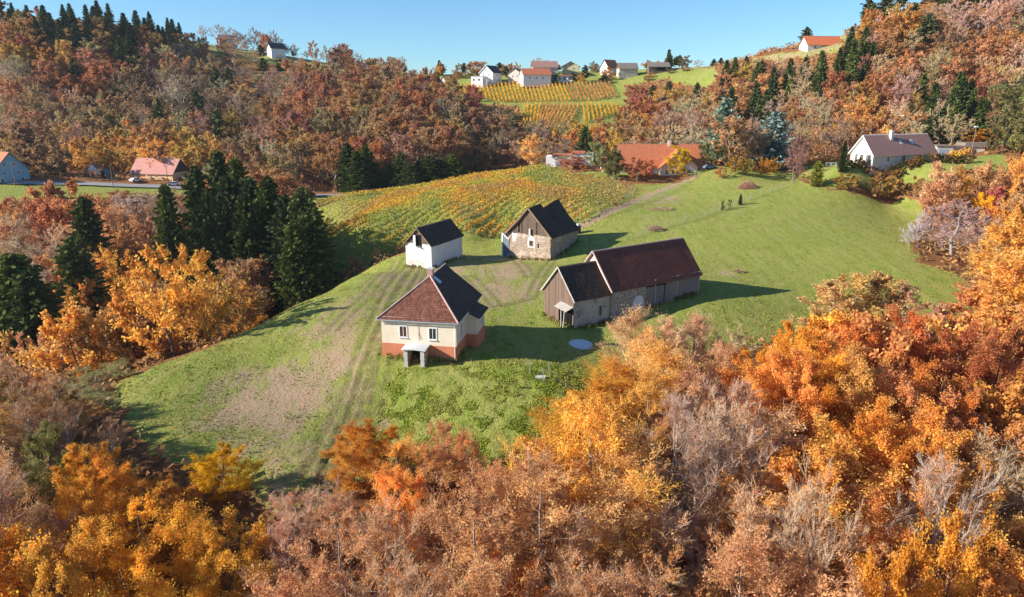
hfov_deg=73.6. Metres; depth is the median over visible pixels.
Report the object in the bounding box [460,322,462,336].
window
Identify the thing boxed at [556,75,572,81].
flat house
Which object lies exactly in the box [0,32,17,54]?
beech tree
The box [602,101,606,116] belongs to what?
vine row
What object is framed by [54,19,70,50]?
spruce tree
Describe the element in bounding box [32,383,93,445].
oak tree
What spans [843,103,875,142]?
cherry tree
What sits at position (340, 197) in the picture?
vine row
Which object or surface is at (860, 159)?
hedge bush
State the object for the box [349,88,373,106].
forest beech tree
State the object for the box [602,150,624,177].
yew tree
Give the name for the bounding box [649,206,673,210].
garden bed
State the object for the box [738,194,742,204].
juniper
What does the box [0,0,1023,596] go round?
ground
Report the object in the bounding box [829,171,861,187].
fruit tree
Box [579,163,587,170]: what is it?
round bush
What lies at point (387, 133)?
forest beech tree
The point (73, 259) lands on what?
spruce tree
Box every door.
[562,311,571,325]
[657,67,665,70]
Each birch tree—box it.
[517,133,547,164]
[524,393,613,443]
[525,400,628,506]
[549,401,682,572]
[557,367,636,425]
[578,350,655,417]
[594,302,665,389]
[620,320,685,388]
[622,331,713,444]
[650,312,692,393]
[663,311,723,376]
[784,277,854,335]
[814,272,889,327]
[841,270,918,330]
[875,282,932,340]
[951,274,999,300]
[963,255,1023,313]
[964,249,1023,298]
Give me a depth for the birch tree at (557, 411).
71.16 m
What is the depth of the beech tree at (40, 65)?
333.99 m
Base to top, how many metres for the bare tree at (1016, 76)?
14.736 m
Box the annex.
[471,76,488,87]
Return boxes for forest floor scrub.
[0,0,1023,276]
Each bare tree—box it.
[0,92,10,114]
[0,93,24,119]
[0,99,14,122]
[0,115,24,141]
[0,212,50,258]
[0,214,32,252]
[0,242,12,253]
[3,101,28,130]
[18,82,47,111]
[27,116,52,138]
[28,241,57,281]
[33,221,68,266]
[36,98,63,125]
[44,110,74,137]
[44,221,106,248]
[62,86,87,111]
[68,122,90,147]
[84,91,114,123]
[96,83,117,101]
[112,100,134,117]
[142,214,159,244]
[154,44,172,62]
[161,50,180,61]
[172,42,185,58]
[182,160,227,179]
[189,45,198,55]
[203,53,214,63]
[226,48,237,58]
[226,129,263,157]
[232,39,242,51]
[234,550,302,596]
[243,515,312,588]
[245,105,262,130]
[246,122,271,151]
[247,48,257,59]
[248,114,266,137]
[252,122,282,144]
[253,52,262,64]
[255,484,331,549]
[259,139,291,174]
[272,153,303,186]
[291,472,385,569]
[295,57,306,64]
[314,165,339,183]
[328,486,437,596]
[337,119,362,142]
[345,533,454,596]
[424,145,449,159]
[447,102,464,131]
[456,121,472,142]
[478,434,588,583]
[525,496,663,596]
[541,532,632,596]
[556,155,584,163]
[591,485,710,596]
[674,462,799,596]
[697,375,781,470]
[750,99,786,118]
[771,55,788,75]
[773,89,793,108]
[788,61,813,92]
[789,77,818,109]
[800,96,827,120]
[803,102,840,141]
[806,94,836,129]
[860,28,881,52]
[872,52,896,77]
[876,75,922,103]
[881,95,907,122]
[886,101,921,132]
[890,69,931,100]
[891,64,920,94]
[902,120,928,133]
[903,28,923,50]
[915,52,948,81]
[916,198,998,258]
[921,3,948,26]
[921,47,966,78]
[924,99,967,143]
[934,22,970,49]
[934,76,952,101]
[939,0,970,23]
[939,113,978,144]
[946,7,977,41]
[955,212,1011,256]
[964,0,1006,34]
[968,53,995,79]
[991,0,1016,25]
[992,65,1023,90]
[1000,16,1023,39]
[1003,37,1023,67]
[1006,55,1023,86]
[1009,0,1023,19]
[1009,46,1023,66]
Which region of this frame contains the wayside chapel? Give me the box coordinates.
[87,162,98,174]
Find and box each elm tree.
[4,295,115,405]
[47,258,119,282]
[53,285,98,320]
[90,243,131,291]
[91,275,169,367]
[103,270,142,327]
[105,249,160,318]
[106,314,138,367]
[108,133,131,163]
[108,242,214,358]
[118,118,142,146]
[121,132,150,159]
[131,126,155,148]
[134,135,179,165]
[143,118,176,141]
[157,248,241,345]
[163,299,231,352]
[210,279,268,335]
[353,432,447,499]
[493,389,683,565]
[517,135,541,164]
[543,127,569,154]
[590,124,607,142]
[604,367,692,468]
[605,127,630,152]
[613,362,634,395]
[635,96,655,113]
[645,86,673,113]
[666,87,688,113]
[669,81,686,103]
[834,111,867,148]
[840,93,875,128]
[852,104,886,134]
[877,124,902,134]
[943,166,978,218]
[953,237,1015,281]
[964,221,1023,283]
[966,200,1023,264]
[976,283,1023,332]
[978,220,1023,260]
[990,195,1020,220]
[997,279,1023,303]
[1005,152,1023,199]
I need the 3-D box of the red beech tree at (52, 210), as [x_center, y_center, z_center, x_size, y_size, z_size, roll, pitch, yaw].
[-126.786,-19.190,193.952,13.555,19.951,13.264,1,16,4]
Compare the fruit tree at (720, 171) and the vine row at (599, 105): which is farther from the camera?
the vine row at (599, 105)
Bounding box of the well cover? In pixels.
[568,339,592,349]
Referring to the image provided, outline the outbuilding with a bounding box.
[600,156,620,171]
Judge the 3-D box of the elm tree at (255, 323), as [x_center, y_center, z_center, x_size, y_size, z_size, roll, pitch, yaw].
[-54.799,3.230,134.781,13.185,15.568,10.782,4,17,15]
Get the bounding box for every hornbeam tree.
[0,13,8,31]
[0,28,17,42]
[0,41,8,67]
[0,78,24,103]
[0,132,20,155]
[0,204,35,246]
[0,223,29,258]
[0,353,48,426]
[0,441,53,569]
[1,128,26,155]
[1,332,66,419]
[5,79,27,106]
[6,196,34,230]
[14,324,101,401]
[16,109,47,136]
[21,99,44,125]
[22,370,82,428]
[31,250,57,280]
[47,94,78,118]
[47,120,85,148]
[57,304,91,337]
[58,223,116,235]
[63,323,110,383]
[72,105,111,138]
[74,47,102,74]
[76,37,101,61]
[92,192,136,249]
[96,94,119,124]
[99,214,124,264]
[104,228,132,280]
[108,211,156,275]
[109,191,145,200]
[112,93,137,116]
[113,223,161,279]
[124,55,144,72]
[125,226,162,274]
[136,46,157,65]
[155,61,180,86]
[176,50,197,62]
[177,57,193,69]
[180,48,195,58]
[185,109,211,134]
[191,58,210,81]
[218,82,234,104]
[224,150,260,178]
[226,79,256,111]
[237,59,246,67]
[238,558,358,596]
[242,60,253,70]
[244,78,261,96]
[251,131,277,165]
[276,504,400,596]
[277,174,316,200]
[293,132,320,170]
[307,40,319,59]
[371,246,380,259]
[376,457,553,596]
[384,441,473,506]
[402,457,547,586]
[404,418,481,477]
[433,450,631,596]
[439,427,487,491]
[439,545,572,596]
[452,459,537,536]
[560,475,682,596]
[562,555,679,596]
[584,533,741,596]
[590,133,610,159]
[606,111,629,137]
[616,108,637,140]
[620,100,644,125]
[624,115,649,143]
[643,359,732,473]
[644,513,829,596]
[649,348,713,413]
[687,450,825,589]
[690,534,816,596]
[692,398,864,535]
[694,338,757,414]
[695,107,716,137]
[695,323,765,398]
[699,91,732,120]
[703,85,715,92]
[708,69,740,96]
[708,113,751,164]
[719,122,751,159]
[726,82,753,107]
[737,78,755,97]
[751,545,922,596]
[755,59,775,74]
[768,515,962,596]
[777,104,799,126]
[783,96,803,119]
[798,106,822,124]
[803,481,915,592]
[810,88,843,122]
[840,86,869,114]
[875,59,896,87]
[877,108,928,133]
[901,301,977,352]
[904,51,930,73]
[904,89,928,126]
[914,176,951,232]
[916,160,962,227]
[918,64,946,88]
[919,166,960,219]
[925,22,960,56]
[926,37,961,67]
[939,55,968,88]
[953,164,967,180]
[959,30,984,52]
[960,36,995,68]
[962,161,1000,205]
[968,159,1011,191]
[977,28,1012,58]
[979,70,1011,98]
[982,5,1020,43]
[983,53,1012,82]
[986,111,1009,129]
[987,61,1019,91]
[995,175,1023,188]
[996,29,1023,53]
[996,191,1023,213]
[998,153,1015,175]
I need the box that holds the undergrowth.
[0,220,1022,596]
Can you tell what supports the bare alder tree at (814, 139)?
on the ground at (362, 370)
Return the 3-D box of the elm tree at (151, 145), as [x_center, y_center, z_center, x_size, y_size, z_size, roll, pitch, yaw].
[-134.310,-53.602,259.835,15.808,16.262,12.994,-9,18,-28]
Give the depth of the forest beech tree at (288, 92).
327.62 m
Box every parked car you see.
[129,178,141,181]
[167,181,180,185]
[702,164,716,168]
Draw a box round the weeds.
[375,238,711,369]
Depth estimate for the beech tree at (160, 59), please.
359.64 m
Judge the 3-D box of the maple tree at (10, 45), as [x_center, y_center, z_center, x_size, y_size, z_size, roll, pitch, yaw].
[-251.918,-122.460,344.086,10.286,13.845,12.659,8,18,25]
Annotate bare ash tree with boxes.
[0,60,26,82]
[0,234,50,277]
[1,52,28,77]
[15,58,32,78]
[29,263,54,282]
[30,254,48,275]
[95,192,145,236]
[116,115,139,139]
[129,104,151,127]
[130,191,157,205]
[131,121,152,139]
[133,116,153,131]
[151,83,189,114]
[154,76,179,98]
[167,75,195,108]
[168,108,195,134]
[169,99,192,118]
[184,114,215,143]
[197,24,207,37]
[206,77,235,107]
[208,24,225,36]
[220,65,239,78]
[228,91,246,116]
[234,46,245,58]
[234,66,245,76]
[239,87,257,116]
[242,82,264,100]
[252,72,272,93]
[260,90,289,105]
[264,68,282,87]
[282,68,303,88]
[319,45,332,64]
[351,54,362,60]
[630,389,738,519]
[634,410,762,589]
[646,136,664,143]
[651,106,675,134]
[658,122,694,143]
[662,112,686,133]
[662,378,781,550]
[670,95,698,123]
[670,99,702,126]
[673,136,697,143]
[677,111,709,142]
[679,123,707,145]
[688,90,710,112]
[693,60,703,68]
[701,103,718,136]
[752,442,870,596]
[870,450,1007,596]
[907,424,1023,565]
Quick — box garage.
[546,151,593,166]
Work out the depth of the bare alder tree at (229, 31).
432.19 m
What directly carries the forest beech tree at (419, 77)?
on the ground at (362, 370)
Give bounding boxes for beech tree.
[0,23,15,49]
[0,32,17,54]
[0,196,32,236]
[3,17,41,43]
[13,34,39,52]
[23,182,69,228]
[23,198,70,248]
[25,179,72,219]
[25,199,53,233]
[29,197,77,248]
[31,57,62,88]
[50,178,96,207]
[52,73,85,104]
[54,202,101,242]
[70,74,86,91]
[80,63,105,93]
[83,75,111,100]
[86,59,111,81]
[87,65,116,89]
[91,22,112,41]
[93,48,114,62]
[103,189,133,201]
[107,60,135,89]
[120,64,146,92]
[133,24,152,38]
[134,32,154,52]
[148,53,176,75]
[157,53,190,79]
[161,40,177,55]
[170,33,194,49]
[198,44,209,56]
[215,38,227,47]
[220,42,231,55]
[247,166,292,200]
[254,92,282,130]
[259,33,271,52]
[260,101,288,135]
[269,98,287,134]
[276,86,307,121]
[277,110,308,143]
[282,139,317,186]
[288,71,308,101]
[291,96,312,135]
[292,60,311,87]
[292,89,313,129]
[293,103,311,133]
[301,62,323,86]
[303,68,323,87]
[303,82,322,118]
[304,143,333,185]
[307,73,329,96]
[311,61,326,72]
[311,102,338,135]
[314,82,332,104]
[316,134,330,175]
[317,144,342,189]
[320,70,339,91]
[321,56,348,79]
[322,141,346,177]
[324,88,346,120]
[325,110,345,141]
[326,42,349,59]
[326,47,346,62]
[326,96,344,135]
[328,104,361,142]
[334,70,351,88]
[339,48,363,69]
[339,136,379,159]
[340,73,356,96]
[341,56,364,75]
[342,69,363,83]
[343,83,367,106]
[348,135,377,152]
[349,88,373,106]
[350,96,373,122]
[350,107,369,134]
[352,63,371,81]
[357,125,378,148]
[359,70,389,100]
[361,76,373,101]
[362,88,387,112]
[362,107,389,129]
[365,64,381,80]
[369,101,391,116]
[370,121,404,163]
[370,136,393,170]
[372,114,408,143]
[381,89,395,111]
[381,91,407,115]
[383,130,411,162]
[390,58,409,77]
[390,107,408,147]
[393,77,408,96]
[394,89,419,111]
[394,101,418,127]
[399,82,422,104]
[403,105,427,128]
[404,69,419,84]
[405,90,428,116]
[406,120,428,159]
[407,73,433,90]
[407,77,424,91]
[407,84,438,112]
[411,91,430,125]
[414,83,437,117]
[419,66,432,84]
[422,102,446,134]
[425,125,456,158]
[427,70,440,99]
[428,120,466,159]
[432,87,455,106]
[435,124,468,157]
[438,76,461,101]
[445,91,481,128]
[450,131,469,155]
[459,84,484,119]
[465,61,485,74]
[469,86,482,122]
[558,156,587,167]
[633,124,661,143]
[634,134,658,143]
[639,105,663,128]
[647,123,673,143]
[652,101,681,131]
[783,132,813,180]
[807,320,895,420]
[820,70,848,104]
[825,309,917,415]
[833,81,860,111]
[842,357,975,505]
[857,53,880,74]
[859,75,884,96]
[863,70,893,107]
[873,27,905,59]
[880,299,956,423]
[888,351,987,468]
[892,48,922,78]
[920,316,1003,422]
[928,410,978,512]
[932,320,1023,458]
[935,386,1014,469]
[939,281,993,315]
[948,42,977,76]
[952,415,1023,575]
[968,63,989,91]
[968,73,988,94]
[968,357,1023,433]
[979,305,1023,366]
[984,40,1016,70]
[1003,429,1023,512]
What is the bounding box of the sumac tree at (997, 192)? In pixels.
[983,185,1007,221]
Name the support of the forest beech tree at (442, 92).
on the ground at (362, 370)
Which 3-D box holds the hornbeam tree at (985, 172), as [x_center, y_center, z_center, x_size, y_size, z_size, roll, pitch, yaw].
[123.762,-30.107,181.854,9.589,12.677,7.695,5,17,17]
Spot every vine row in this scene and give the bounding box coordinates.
[316,190,362,207]
[321,191,363,209]
[322,182,422,214]
[323,180,438,215]
[324,170,486,230]
[325,176,453,222]
[327,165,537,237]
[329,163,544,246]
[329,164,535,237]
[329,170,493,231]
[330,166,520,236]
[330,170,505,237]
[330,171,497,231]
[331,164,541,237]
[331,169,502,235]
[333,163,549,257]
[333,168,512,230]
[334,163,547,248]
[334,164,552,264]
[336,166,557,268]
[340,166,563,267]
[352,168,566,262]
[429,169,571,223]
[439,171,575,220]
[451,172,581,220]
[455,171,594,226]
[463,172,602,231]
[476,174,610,236]
[489,82,495,100]
[490,177,614,236]
[493,83,498,101]
[497,81,503,101]
[500,81,506,100]
[502,177,619,232]
[504,81,510,101]
[508,81,514,100]
[512,80,518,100]
[516,81,522,101]
[520,84,525,101]
[522,102,524,129]
[525,86,529,100]
[526,101,528,128]
[529,102,532,128]
[532,102,536,121]
[533,85,537,100]
[536,84,541,100]
[536,102,540,123]
[538,101,543,122]
[539,181,625,206]
[540,85,545,100]
[540,102,548,128]
[543,102,551,127]
[543,102,555,129]
[544,84,549,100]
[544,183,629,206]
[546,102,559,127]
[548,84,553,99]
[550,102,563,130]
[551,81,557,100]
[554,82,561,100]
[554,101,567,127]
[558,80,565,99]
[558,102,571,128]
[560,183,635,204]
[562,81,569,99]
[562,102,575,127]
[563,188,631,209]
[566,81,573,99]
[566,190,629,213]
[567,102,579,125]
[570,82,577,99]
[571,192,626,218]
[574,81,581,101]
[577,81,585,100]
[579,196,623,222]
[581,80,589,99]
[582,102,585,121]
[585,81,593,99]
[586,101,589,120]
[589,81,597,99]
[590,102,594,119]
[593,81,601,99]
[594,101,598,117]
[597,81,604,98]
[598,102,602,117]
[600,80,608,98]
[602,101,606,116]
[604,81,612,97]
[608,81,616,97]
[950,147,965,156]
[955,147,971,158]
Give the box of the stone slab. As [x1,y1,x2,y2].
[535,375,544,378]
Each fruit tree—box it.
[697,140,729,164]
[714,166,726,177]
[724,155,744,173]
[737,157,756,174]
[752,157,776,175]
[764,158,784,173]
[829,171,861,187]
[854,174,874,186]
[869,172,901,197]
[893,178,911,193]
[898,175,927,196]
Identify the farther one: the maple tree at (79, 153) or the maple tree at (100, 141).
the maple tree at (100, 141)
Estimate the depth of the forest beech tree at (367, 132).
264.76 m
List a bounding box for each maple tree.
[0,40,24,66]
[0,513,70,596]
[11,519,134,596]
[12,44,35,66]
[15,456,137,595]
[18,378,117,416]
[24,35,52,52]
[30,45,56,61]
[32,53,51,71]
[46,442,103,532]
[52,510,149,596]
[54,39,74,56]
[60,136,98,170]
[65,541,216,596]
[67,137,95,165]
[72,150,98,168]
[75,451,138,525]
[76,439,134,499]
[83,129,112,156]
[91,136,115,161]
[93,144,122,168]
[106,125,134,151]
[110,150,142,171]
[153,502,276,596]
[165,135,193,160]
[167,145,198,163]
[168,125,195,147]
[173,138,207,166]
[180,441,268,502]
[194,133,218,164]
[208,141,228,160]
[562,119,587,130]
[562,128,580,152]
[566,123,581,146]
[573,121,595,140]
[576,72,585,82]
[589,116,613,133]
[605,134,632,154]
[618,99,643,117]
[623,85,646,99]
[625,86,654,110]
[637,112,656,133]
[695,89,722,112]
[727,347,798,408]
[732,61,753,79]
[759,320,822,399]
[764,324,857,438]
[775,308,892,381]
[824,123,838,142]
[837,23,863,47]
[855,16,874,38]
[896,10,923,39]
[960,129,1003,142]
[970,191,995,225]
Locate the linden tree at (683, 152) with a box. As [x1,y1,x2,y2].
[659,145,691,174]
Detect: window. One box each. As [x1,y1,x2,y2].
[398,325,407,338]
[428,327,437,340]
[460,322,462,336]
[598,305,602,315]
[939,149,948,154]
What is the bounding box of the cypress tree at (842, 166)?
[837,141,848,172]
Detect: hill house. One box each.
[217,34,236,48]
[266,42,285,57]
[797,36,841,51]
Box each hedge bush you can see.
[847,162,855,170]
[854,157,864,168]
[864,165,876,173]
[865,166,878,175]
[883,171,895,180]
[885,165,897,173]
[890,170,900,179]
[894,168,905,176]
[900,158,914,169]
[905,159,919,169]
[913,155,926,163]
[918,153,931,162]
[928,152,938,161]
[932,154,946,161]
[941,156,952,162]
[945,156,959,163]
[952,155,966,163]
[961,152,975,162]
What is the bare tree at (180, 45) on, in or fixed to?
on the ground at (362, 370)
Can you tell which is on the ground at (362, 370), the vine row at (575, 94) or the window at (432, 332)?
the vine row at (575, 94)
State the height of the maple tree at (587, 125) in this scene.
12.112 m
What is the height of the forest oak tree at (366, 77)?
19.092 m
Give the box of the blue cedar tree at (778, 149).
[744,111,798,169]
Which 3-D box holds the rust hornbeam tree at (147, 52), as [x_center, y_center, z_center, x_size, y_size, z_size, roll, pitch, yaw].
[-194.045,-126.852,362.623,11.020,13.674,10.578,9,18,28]
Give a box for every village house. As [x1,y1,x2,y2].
[422,75,441,88]
[441,76,457,87]
[478,65,502,85]
[507,68,519,83]
[519,68,551,86]
[530,61,558,78]
[561,61,580,76]
[599,59,616,75]
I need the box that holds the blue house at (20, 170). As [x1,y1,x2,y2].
[0,151,31,183]
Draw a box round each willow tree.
[31,356,134,401]
[583,141,606,170]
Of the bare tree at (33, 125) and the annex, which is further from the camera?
the annex
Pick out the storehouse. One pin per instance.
(438, 243)
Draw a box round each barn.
[540,237,702,327]
[616,63,638,77]
[645,62,670,74]
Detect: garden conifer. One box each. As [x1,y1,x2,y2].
[460,63,467,73]
[501,66,510,74]
[570,73,577,81]
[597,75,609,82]
[672,56,679,65]
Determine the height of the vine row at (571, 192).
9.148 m
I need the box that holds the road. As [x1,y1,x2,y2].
[2,178,450,196]
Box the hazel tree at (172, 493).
[131,473,207,544]
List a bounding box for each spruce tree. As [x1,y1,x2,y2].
[0,4,5,21]
[0,252,80,400]
[0,268,80,402]
[5,8,13,27]
[8,3,18,20]
[21,5,30,28]
[30,16,44,43]
[37,5,47,29]
[41,12,56,39]
[49,236,118,326]
[50,159,67,173]
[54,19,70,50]
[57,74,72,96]
[58,4,67,26]
[65,9,81,35]
[66,3,78,21]
[68,57,81,77]
[68,196,123,291]
[69,23,82,46]
[80,4,98,39]
[81,28,91,46]
[89,6,101,26]
[94,0,103,21]
[102,12,114,30]
[103,17,112,39]
[105,3,117,25]
[111,31,116,51]
[112,36,131,69]
[117,12,128,35]
[124,22,137,45]
[124,35,140,64]
[131,10,145,33]
[142,17,149,35]
[146,11,156,28]
[149,22,158,43]
[150,182,196,311]
[156,25,160,37]
[159,27,169,46]
[164,17,169,35]
[167,19,180,41]
[169,25,176,44]
[176,22,182,37]
[179,166,215,279]
[191,189,230,307]
[204,150,229,210]
[212,175,239,262]
[221,156,249,217]
[227,194,277,317]
[228,177,263,259]
[252,175,281,312]
[261,194,294,308]
[270,219,321,310]
[276,187,339,296]
[294,205,344,296]
[333,142,353,192]
[344,150,372,195]
[359,145,383,190]
[367,160,387,192]
[381,164,394,188]
[388,153,410,186]
[398,162,421,185]
[412,159,427,182]
[417,155,443,181]
[433,158,448,179]
[435,60,443,75]
[440,154,466,177]
[455,161,471,176]
[574,126,595,164]
[664,49,674,68]
[700,97,746,163]
[708,59,716,65]
[716,60,732,92]
[718,91,725,102]
[728,86,739,114]
[731,57,739,76]
[731,96,743,130]
[739,56,751,76]
[745,82,762,114]
[748,62,759,86]
[749,98,763,131]
[750,60,766,87]
[761,90,768,110]
[761,95,774,123]
[762,66,780,102]
[762,110,771,141]
[767,84,776,108]
[778,58,798,89]
[784,71,798,100]
[797,56,810,81]
[809,50,827,86]
[810,54,829,91]
[810,72,826,105]
[826,60,842,88]
[832,47,846,68]
[837,64,858,99]
[841,55,858,81]
[843,26,855,60]
[843,38,861,74]
[856,26,871,61]
[857,64,869,91]
[864,42,880,66]
[908,73,929,112]
[916,95,942,141]
[920,82,942,125]
[923,115,937,143]
[937,100,964,144]
[940,86,966,127]
[944,71,968,108]
[958,76,969,113]
[961,88,978,124]
[963,99,993,141]
[966,78,978,102]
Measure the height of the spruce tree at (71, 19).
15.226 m
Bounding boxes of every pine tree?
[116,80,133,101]
[149,98,169,137]
[187,91,207,116]
[207,66,222,93]
[207,107,226,139]
[218,68,237,95]
[255,45,266,57]
[256,58,270,73]
[272,59,286,71]
[579,65,589,77]
[646,84,655,97]
[663,81,673,101]
[692,82,702,97]
[797,27,812,40]
[859,0,873,21]
[865,3,877,23]
[873,0,900,15]
[892,0,910,6]
[906,2,922,24]
[916,12,943,49]
[940,0,957,8]
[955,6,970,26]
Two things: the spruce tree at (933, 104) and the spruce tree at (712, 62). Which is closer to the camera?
the spruce tree at (933, 104)
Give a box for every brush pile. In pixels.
[647,224,665,231]
[737,180,758,188]
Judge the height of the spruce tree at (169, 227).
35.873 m
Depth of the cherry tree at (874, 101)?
266.47 m
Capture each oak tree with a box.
[0,120,37,151]
[0,328,40,401]
[0,375,43,499]
[5,141,33,161]
[9,132,69,173]
[12,8,24,27]
[19,124,42,146]
[20,140,52,173]
[26,5,39,21]
[29,134,74,175]
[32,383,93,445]
[54,303,148,385]
[61,298,81,325]
[90,16,104,33]
[91,29,112,52]
[102,314,189,375]
[120,279,201,360]
[145,32,165,52]
[180,32,198,46]
[181,277,249,347]
[195,37,208,48]
[205,264,270,333]
[212,256,268,321]
[219,138,250,162]
[220,126,246,143]
[221,107,244,141]
[232,252,280,317]
[233,133,267,168]
[241,150,269,181]
[253,152,289,189]
[263,117,298,147]
[273,120,303,156]
[276,58,305,79]
[281,82,299,110]
[307,95,326,132]
[307,107,331,137]
[322,62,349,89]
[335,98,362,133]
[339,81,355,102]
[344,83,368,99]
[344,103,370,132]
[355,57,380,78]
[356,73,379,104]
[357,140,392,169]
[360,114,396,136]
[371,66,393,89]
[372,74,388,90]
[379,56,404,75]
[379,82,400,98]
[381,64,395,81]
[386,135,425,161]
[388,69,406,91]
[395,109,415,132]
[411,127,441,156]
[413,114,441,156]
[429,90,463,112]
[430,81,441,99]
[431,98,453,123]
[443,77,461,99]
[445,107,469,132]
[446,118,479,146]
[455,107,488,147]
[460,137,497,171]
[486,112,511,146]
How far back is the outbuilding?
224.37 m
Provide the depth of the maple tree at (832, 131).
271.26 m
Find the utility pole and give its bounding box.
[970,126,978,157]
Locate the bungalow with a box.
[934,142,997,154]
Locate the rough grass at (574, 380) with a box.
[357,352,609,480]
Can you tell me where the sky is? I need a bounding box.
[1,0,920,73]
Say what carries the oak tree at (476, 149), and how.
on the ground at (362, 370)
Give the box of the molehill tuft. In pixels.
[733,268,745,272]
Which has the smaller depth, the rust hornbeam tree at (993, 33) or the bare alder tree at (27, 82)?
the rust hornbeam tree at (993, 33)
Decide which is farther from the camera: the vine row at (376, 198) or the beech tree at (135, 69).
the beech tree at (135, 69)
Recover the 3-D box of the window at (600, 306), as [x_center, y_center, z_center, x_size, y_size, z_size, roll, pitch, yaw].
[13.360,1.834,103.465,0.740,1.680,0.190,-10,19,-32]
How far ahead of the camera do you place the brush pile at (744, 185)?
199.06 m
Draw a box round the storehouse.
[403,218,463,267]
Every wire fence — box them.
[577,232,626,243]
[603,178,689,216]
[632,172,794,238]
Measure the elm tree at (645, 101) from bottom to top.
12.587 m
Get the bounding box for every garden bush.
[435,61,445,75]
[452,63,462,74]
[452,71,464,77]
[463,66,477,76]
[589,64,598,71]
[642,75,653,79]
[678,58,688,66]
[680,65,691,70]
[681,55,692,66]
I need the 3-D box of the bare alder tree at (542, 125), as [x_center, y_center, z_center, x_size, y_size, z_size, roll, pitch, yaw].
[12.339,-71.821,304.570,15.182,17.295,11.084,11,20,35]
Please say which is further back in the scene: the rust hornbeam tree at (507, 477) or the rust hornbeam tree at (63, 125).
the rust hornbeam tree at (63, 125)
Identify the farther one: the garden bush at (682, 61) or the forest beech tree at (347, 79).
the garden bush at (682, 61)
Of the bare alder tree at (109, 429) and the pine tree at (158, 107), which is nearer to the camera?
the bare alder tree at (109, 429)
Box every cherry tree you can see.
[44,62,68,87]
[54,44,79,70]
[57,258,107,302]
[66,484,217,596]
[74,276,133,324]
[97,148,134,171]
[120,241,163,280]
[140,128,169,157]
[190,131,227,166]
[318,429,387,498]
[330,417,409,472]
[359,458,432,558]
[439,545,556,596]
[508,432,573,503]
[599,67,615,79]
[709,445,928,595]
[712,350,802,464]
[722,344,840,471]
[730,410,916,585]
[755,72,770,92]
[772,373,876,485]
[776,332,893,445]
[789,480,947,596]
[803,341,901,484]
[804,309,901,402]
[823,393,925,505]
[823,435,902,554]
[841,116,894,149]
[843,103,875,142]
[844,79,878,107]
[846,394,1013,541]
[846,534,923,596]
[854,445,1011,596]
[858,93,890,129]
[860,6,880,28]
[870,11,903,40]
[886,1,915,31]
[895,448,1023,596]
[896,340,953,412]
[903,504,1010,596]
[912,309,1001,414]
[913,537,1023,596]
[934,283,1023,357]
[936,295,1023,367]
[960,307,1023,404]
[960,369,1023,482]
[974,204,1023,249]
[980,526,1023,596]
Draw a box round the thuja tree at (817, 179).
[808,160,826,186]
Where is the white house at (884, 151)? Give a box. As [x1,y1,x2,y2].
[847,130,938,174]
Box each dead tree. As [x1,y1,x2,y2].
[899,221,921,246]
[910,209,930,247]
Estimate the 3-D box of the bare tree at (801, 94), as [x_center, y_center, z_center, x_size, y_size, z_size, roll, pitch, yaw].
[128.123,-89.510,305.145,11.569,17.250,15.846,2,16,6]
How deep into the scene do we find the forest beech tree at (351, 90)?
320.53 m
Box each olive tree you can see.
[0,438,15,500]
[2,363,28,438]
[10,418,89,520]
[94,107,120,133]
[108,109,140,137]
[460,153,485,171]
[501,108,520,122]
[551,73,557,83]
[978,79,1016,109]
[984,99,1023,153]
[985,90,1008,121]
[995,86,1023,123]
[997,89,1023,133]
[1003,111,1023,147]
[1005,107,1023,152]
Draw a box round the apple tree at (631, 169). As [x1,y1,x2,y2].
[620,157,649,179]
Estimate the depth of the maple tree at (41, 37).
351.79 m
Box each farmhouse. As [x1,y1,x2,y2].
[129,157,188,180]
[376,263,488,367]
[616,140,702,175]
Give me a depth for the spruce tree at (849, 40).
312.36 m
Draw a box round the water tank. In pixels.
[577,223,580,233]
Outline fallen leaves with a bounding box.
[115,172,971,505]
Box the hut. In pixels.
[99,167,112,176]
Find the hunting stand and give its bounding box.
[493,159,497,169]
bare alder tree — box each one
[0,358,66,472]
[0,395,77,504]
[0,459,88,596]
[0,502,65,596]
[3,111,34,130]
[15,75,39,98]
[22,76,51,94]
[34,94,61,118]
[36,400,89,475]
[48,88,77,112]
[58,126,90,147]
[61,103,88,126]
[70,92,91,124]
[81,416,129,464]
[100,67,135,89]
[116,80,143,104]
[117,73,145,94]
[122,200,153,239]
[123,82,154,112]
[139,62,156,79]
[139,195,160,230]
[141,69,162,89]
[142,79,158,99]
[145,186,186,213]
[150,90,172,113]
[150,201,184,224]
[155,65,179,95]
[167,59,182,80]
[175,71,198,99]
[178,60,204,88]
[186,71,210,93]
[190,102,223,128]
[193,82,208,100]
[197,89,225,110]
[201,54,220,76]
[204,85,226,109]
[208,59,231,77]
[219,87,242,108]
[219,101,239,119]
[222,259,275,312]
[226,26,240,43]
[229,97,257,127]
[231,73,253,94]
[237,33,245,44]
[240,35,251,50]
[241,67,260,88]
[242,98,262,120]
[244,27,258,49]
[253,29,261,45]
[258,76,274,96]
[259,83,281,107]
[268,30,276,42]
[268,73,287,99]
[285,44,299,57]
[480,107,512,134]
[480,123,499,143]
[481,137,501,165]
[486,130,512,162]
[500,125,523,155]
[503,138,525,166]
[523,122,546,136]
[523,142,554,164]
[525,118,541,131]
[525,125,544,150]
[526,117,559,150]
[545,135,571,153]
[551,120,574,136]
[552,154,583,163]
[647,116,668,138]
[668,106,710,135]
[735,121,776,165]
[735,131,770,168]
[742,117,769,142]
[786,116,814,160]
[789,118,814,145]
[794,122,829,154]
[811,128,837,152]
[821,114,852,159]
[826,115,878,159]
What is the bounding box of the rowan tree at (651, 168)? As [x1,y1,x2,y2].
[634,158,656,177]
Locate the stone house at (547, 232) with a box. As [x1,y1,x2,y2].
[502,199,579,260]

